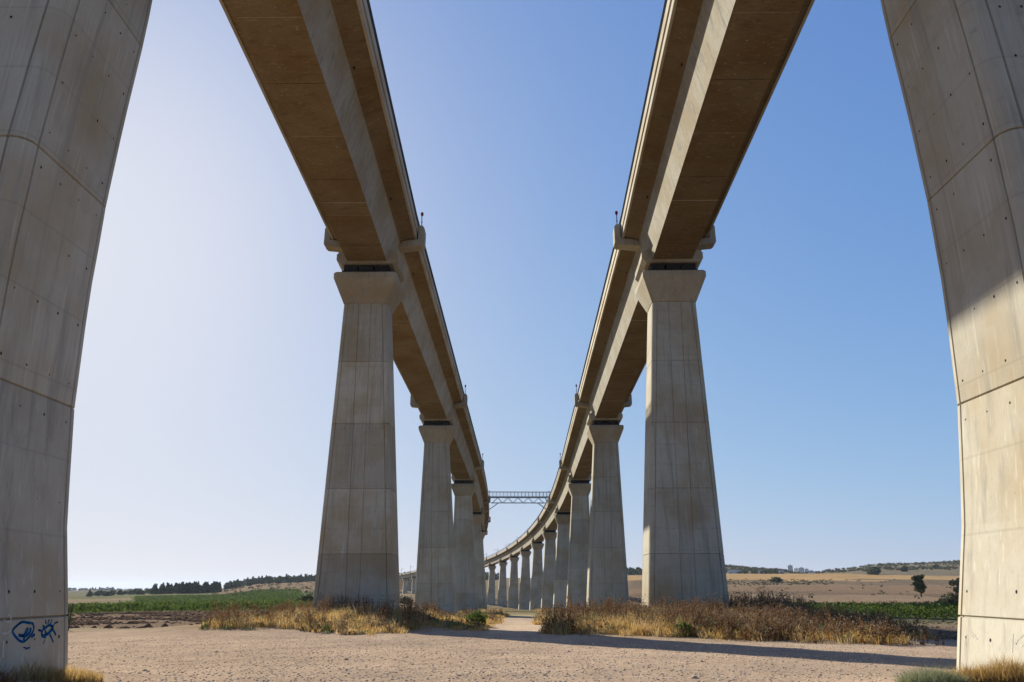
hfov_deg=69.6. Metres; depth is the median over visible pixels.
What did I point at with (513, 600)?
viaduct pier
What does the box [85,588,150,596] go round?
wood
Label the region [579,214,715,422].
girder span
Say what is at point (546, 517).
girder span
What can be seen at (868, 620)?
thistle heads
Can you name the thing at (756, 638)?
straw weeds
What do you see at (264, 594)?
vineyard
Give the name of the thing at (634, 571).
wood
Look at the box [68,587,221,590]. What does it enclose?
wood
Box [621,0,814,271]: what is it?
girder span
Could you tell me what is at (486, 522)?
girder span
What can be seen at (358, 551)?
viaduct pier
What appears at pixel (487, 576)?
wood
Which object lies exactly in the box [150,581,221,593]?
wood
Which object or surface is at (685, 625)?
green shrub
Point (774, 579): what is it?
slope bush
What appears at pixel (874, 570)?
ridge tree
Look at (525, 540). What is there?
girder span
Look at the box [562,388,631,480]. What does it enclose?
girder span
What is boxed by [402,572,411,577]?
girder span
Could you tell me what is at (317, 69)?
girder span
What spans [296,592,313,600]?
dark bush
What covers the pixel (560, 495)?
girder span
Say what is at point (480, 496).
girder span
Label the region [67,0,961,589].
sky
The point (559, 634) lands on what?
dry grass
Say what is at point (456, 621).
grey green weeds
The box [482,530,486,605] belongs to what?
viaduct pier
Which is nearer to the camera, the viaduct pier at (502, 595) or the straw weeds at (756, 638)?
the straw weeds at (756, 638)
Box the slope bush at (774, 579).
[769,577,782,581]
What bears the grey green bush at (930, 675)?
on the gravel yard at (193, 635)
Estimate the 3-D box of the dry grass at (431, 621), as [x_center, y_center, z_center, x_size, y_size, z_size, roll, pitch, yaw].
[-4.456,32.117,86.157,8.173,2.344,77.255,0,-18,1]
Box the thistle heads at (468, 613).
[390,609,505,627]
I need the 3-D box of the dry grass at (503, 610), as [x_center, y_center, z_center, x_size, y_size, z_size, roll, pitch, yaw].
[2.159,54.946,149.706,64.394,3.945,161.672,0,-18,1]
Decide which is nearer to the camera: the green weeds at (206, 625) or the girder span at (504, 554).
the green weeds at (206, 625)
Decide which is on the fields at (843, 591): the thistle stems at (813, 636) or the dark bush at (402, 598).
the dark bush at (402, 598)
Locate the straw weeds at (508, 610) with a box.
[439,606,641,613]
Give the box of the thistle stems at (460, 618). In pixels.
[390,610,502,628]
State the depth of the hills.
1092.14 m
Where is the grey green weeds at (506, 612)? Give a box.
[458,608,584,614]
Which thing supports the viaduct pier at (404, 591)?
on the fields at (843, 591)
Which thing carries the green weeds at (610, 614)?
on the fields at (843, 591)
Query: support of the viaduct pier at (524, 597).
on the fields at (843, 591)
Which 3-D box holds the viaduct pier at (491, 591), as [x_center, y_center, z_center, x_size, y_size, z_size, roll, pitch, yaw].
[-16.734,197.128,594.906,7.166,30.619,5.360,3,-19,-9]
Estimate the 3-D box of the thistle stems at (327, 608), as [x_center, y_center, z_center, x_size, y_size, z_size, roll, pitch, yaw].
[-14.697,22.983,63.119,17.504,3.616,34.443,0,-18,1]
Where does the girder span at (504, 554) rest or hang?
on the viaduct pier at (502, 595)
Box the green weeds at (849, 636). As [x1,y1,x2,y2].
[806,621,894,642]
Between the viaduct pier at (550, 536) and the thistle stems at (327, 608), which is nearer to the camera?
the thistle stems at (327, 608)
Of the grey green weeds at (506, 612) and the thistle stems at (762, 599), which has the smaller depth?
the thistle stems at (762, 599)
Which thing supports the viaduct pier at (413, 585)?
on the fields at (843, 591)
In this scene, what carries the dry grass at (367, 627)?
on the fields at (843, 591)
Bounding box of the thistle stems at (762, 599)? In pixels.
[724,590,820,616]
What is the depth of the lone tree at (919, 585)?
276.48 m
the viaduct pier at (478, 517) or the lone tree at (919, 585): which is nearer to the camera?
the viaduct pier at (478, 517)
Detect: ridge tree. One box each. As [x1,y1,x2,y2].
[866,567,881,574]
[899,566,907,571]
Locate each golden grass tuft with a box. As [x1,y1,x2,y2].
[28,662,105,681]
[944,660,1002,681]
[964,653,1023,681]
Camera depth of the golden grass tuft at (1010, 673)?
14.02 m
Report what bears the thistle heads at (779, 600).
on the ploughed field at (942, 628)
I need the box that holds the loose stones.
[8,631,956,681]
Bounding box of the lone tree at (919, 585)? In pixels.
[911,574,926,596]
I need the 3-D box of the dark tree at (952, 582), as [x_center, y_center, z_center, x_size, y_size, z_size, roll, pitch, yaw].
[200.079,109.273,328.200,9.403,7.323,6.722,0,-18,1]
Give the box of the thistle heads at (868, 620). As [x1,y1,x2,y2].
[648,593,944,641]
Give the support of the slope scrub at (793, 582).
on the fields at (843, 591)
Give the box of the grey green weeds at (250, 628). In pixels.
[199,626,605,633]
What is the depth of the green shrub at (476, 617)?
56.06 m
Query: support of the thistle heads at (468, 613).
on the fields at (843, 591)
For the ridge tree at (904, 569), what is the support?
on the hills
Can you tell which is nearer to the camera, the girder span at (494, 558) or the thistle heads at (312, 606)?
the thistle heads at (312, 606)
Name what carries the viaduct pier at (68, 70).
on the gravel yard at (193, 635)
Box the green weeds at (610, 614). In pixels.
[536,611,743,638]
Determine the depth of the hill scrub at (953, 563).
1331.40 m
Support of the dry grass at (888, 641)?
on the ploughed field at (942, 628)
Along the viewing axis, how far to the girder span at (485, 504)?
275.66 m
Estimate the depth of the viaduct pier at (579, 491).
183.80 m
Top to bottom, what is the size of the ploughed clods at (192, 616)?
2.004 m
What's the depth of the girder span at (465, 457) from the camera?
160.32 m
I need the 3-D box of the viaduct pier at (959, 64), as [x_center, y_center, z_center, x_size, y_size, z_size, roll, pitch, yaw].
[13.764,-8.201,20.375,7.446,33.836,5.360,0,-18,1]
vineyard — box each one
[68,599,313,613]
[130,588,303,602]
[790,600,959,619]
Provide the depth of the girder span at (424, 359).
97.39 m
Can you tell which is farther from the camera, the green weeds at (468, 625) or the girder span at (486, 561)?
the girder span at (486, 561)
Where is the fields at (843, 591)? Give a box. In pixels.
[68,573,960,634]
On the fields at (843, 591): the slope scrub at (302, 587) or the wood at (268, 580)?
the slope scrub at (302, 587)
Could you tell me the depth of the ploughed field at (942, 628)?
64.96 m
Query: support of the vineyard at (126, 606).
on the fields at (843, 591)
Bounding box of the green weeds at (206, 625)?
[199,605,436,631]
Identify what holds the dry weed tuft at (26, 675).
on the gravel yard at (193, 635)
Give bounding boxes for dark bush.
[65,606,74,624]
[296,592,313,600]
[399,596,413,602]
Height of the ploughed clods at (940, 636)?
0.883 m
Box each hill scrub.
[725,560,959,573]
[726,568,783,573]
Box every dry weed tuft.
[0,661,21,681]
[6,654,59,681]
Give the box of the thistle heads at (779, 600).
[723,586,817,612]
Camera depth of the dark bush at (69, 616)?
62.48 m
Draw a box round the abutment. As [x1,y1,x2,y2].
[399,578,411,590]
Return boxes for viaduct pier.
[0,0,151,678]
[312,265,403,609]
[402,578,407,593]
[411,577,415,593]
[414,421,457,613]
[451,480,477,610]
[473,512,485,609]
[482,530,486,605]
[487,565,495,603]
[497,561,507,605]
[507,556,518,607]
[518,550,530,609]
[529,542,543,609]
[541,530,556,607]
[553,512,570,607]
[566,480,590,606]
[586,420,628,608]
[635,263,728,609]
[880,0,1023,670]
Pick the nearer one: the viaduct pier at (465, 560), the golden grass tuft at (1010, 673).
the golden grass tuft at (1010, 673)
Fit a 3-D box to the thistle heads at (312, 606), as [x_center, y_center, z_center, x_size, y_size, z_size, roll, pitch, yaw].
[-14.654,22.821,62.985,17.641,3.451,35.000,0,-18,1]
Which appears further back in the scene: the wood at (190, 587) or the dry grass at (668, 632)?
the wood at (190, 587)
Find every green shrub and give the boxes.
[464,610,488,625]
[672,619,692,635]
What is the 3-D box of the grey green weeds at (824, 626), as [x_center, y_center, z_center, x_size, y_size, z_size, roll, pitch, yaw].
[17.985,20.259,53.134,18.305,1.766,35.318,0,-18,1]
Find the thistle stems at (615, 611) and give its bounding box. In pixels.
[534,593,793,640]
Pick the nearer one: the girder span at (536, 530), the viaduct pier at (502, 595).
the girder span at (536, 530)
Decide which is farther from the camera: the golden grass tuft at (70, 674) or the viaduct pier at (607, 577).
the viaduct pier at (607, 577)
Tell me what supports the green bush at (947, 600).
on the fields at (843, 591)
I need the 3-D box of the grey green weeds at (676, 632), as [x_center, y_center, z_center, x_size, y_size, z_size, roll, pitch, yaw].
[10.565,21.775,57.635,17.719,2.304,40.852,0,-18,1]
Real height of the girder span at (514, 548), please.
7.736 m
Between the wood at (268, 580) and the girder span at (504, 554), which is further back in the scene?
the wood at (268, 580)
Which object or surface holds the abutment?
on the hills
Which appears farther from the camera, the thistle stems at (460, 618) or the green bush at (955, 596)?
the green bush at (955, 596)
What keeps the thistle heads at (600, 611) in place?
on the fields at (843, 591)
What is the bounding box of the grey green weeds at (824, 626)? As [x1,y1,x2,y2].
[727,609,910,643]
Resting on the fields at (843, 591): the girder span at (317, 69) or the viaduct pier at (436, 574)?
the viaduct pier at (436, 574)
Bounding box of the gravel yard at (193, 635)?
[0,623,956,681]
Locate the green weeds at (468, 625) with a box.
[433,612,498,629]
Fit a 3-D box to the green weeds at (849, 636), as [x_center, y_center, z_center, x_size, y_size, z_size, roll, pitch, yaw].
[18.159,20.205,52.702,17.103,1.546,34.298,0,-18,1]
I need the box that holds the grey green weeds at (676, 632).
[536,606,787,640]
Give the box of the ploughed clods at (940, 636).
[894,620,957,639]
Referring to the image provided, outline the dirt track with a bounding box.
[476,610,555,636]
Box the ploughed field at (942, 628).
[68,612,957,640]
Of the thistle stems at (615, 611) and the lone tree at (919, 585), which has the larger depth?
the lone tree at (919, 585)
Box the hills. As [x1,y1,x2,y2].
[68,563,959,595]
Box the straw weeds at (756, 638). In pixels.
[429,622,833,644]
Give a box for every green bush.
[888,662,970,681]
[934,596,957,603]
[941,592,958,601]
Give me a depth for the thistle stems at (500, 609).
143.68 m
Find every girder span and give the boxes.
[219,0,416,272]
[324,216,462,423]
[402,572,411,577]
[410,390,480,481]
[451,458,487,512]
[481,495,489,529]
[483,517,490,532]
[484,557,488,566]
[487,552,499,564]
[497,546,510,560]
[507,538,521,555]
[518,528,532,549]
[528,515,544,541]
[539,495,556,530]
[550,457,591,512]
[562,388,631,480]
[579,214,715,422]
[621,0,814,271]
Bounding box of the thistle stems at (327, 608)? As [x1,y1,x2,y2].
[198,592,447,632]
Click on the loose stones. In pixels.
(740, 672)
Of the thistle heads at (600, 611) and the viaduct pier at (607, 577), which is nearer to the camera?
the thistle heads at (600, 611)
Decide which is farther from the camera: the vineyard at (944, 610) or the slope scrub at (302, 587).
the slope scrub at (302, 587)
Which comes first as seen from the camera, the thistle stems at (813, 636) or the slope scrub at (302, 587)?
the thistle stems at (813, 636)
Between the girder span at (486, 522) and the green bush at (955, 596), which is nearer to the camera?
the green bush at (955, 596)
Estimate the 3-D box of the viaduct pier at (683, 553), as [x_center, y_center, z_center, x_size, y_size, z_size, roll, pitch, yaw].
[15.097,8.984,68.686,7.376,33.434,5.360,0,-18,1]
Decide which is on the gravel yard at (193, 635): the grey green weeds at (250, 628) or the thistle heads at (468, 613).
the grey green weeds at (250, 628)
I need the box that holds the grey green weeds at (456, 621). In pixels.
[432,612,508,627]
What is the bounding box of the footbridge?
[485,491,550,512]
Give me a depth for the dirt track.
55.28 m
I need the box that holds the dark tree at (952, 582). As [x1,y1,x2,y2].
[948,578,959,593]
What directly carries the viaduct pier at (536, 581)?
on the fields at (843, 591)
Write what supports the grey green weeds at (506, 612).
on the fields at (843, 591)
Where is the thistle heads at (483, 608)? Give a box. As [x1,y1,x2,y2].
[435,605,568,613]
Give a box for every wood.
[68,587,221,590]
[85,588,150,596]
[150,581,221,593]
[223,574,315,589]
[399,571,498,579]
[627,567,641,574]
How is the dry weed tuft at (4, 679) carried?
on the gravel yard at (193, 635)
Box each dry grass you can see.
[204,604,444,634]
[247,627,751,640]
[402,612,509,630]
[448,608,540,614]
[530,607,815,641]
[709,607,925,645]
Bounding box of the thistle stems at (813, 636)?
[656,594,944,645]
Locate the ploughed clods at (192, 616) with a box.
[68,610,269,628]
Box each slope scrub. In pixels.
[212,581,314,595]
[727,578,950,603]
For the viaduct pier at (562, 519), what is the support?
on the fields at (843, 591)
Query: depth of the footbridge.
267.10 m
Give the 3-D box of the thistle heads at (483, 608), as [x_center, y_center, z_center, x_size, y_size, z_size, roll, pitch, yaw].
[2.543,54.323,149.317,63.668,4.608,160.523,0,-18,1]
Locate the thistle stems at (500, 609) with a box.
[436,605,565,614]
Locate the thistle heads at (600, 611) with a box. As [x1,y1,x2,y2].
[533,589,850,636]
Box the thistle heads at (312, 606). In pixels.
[198,586,449,631]
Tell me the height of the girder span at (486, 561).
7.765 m
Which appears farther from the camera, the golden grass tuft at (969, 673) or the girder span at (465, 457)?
the girder span at (465, 457)
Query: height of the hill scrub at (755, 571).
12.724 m
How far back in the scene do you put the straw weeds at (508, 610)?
170.09 m
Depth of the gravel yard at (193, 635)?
25.68 m

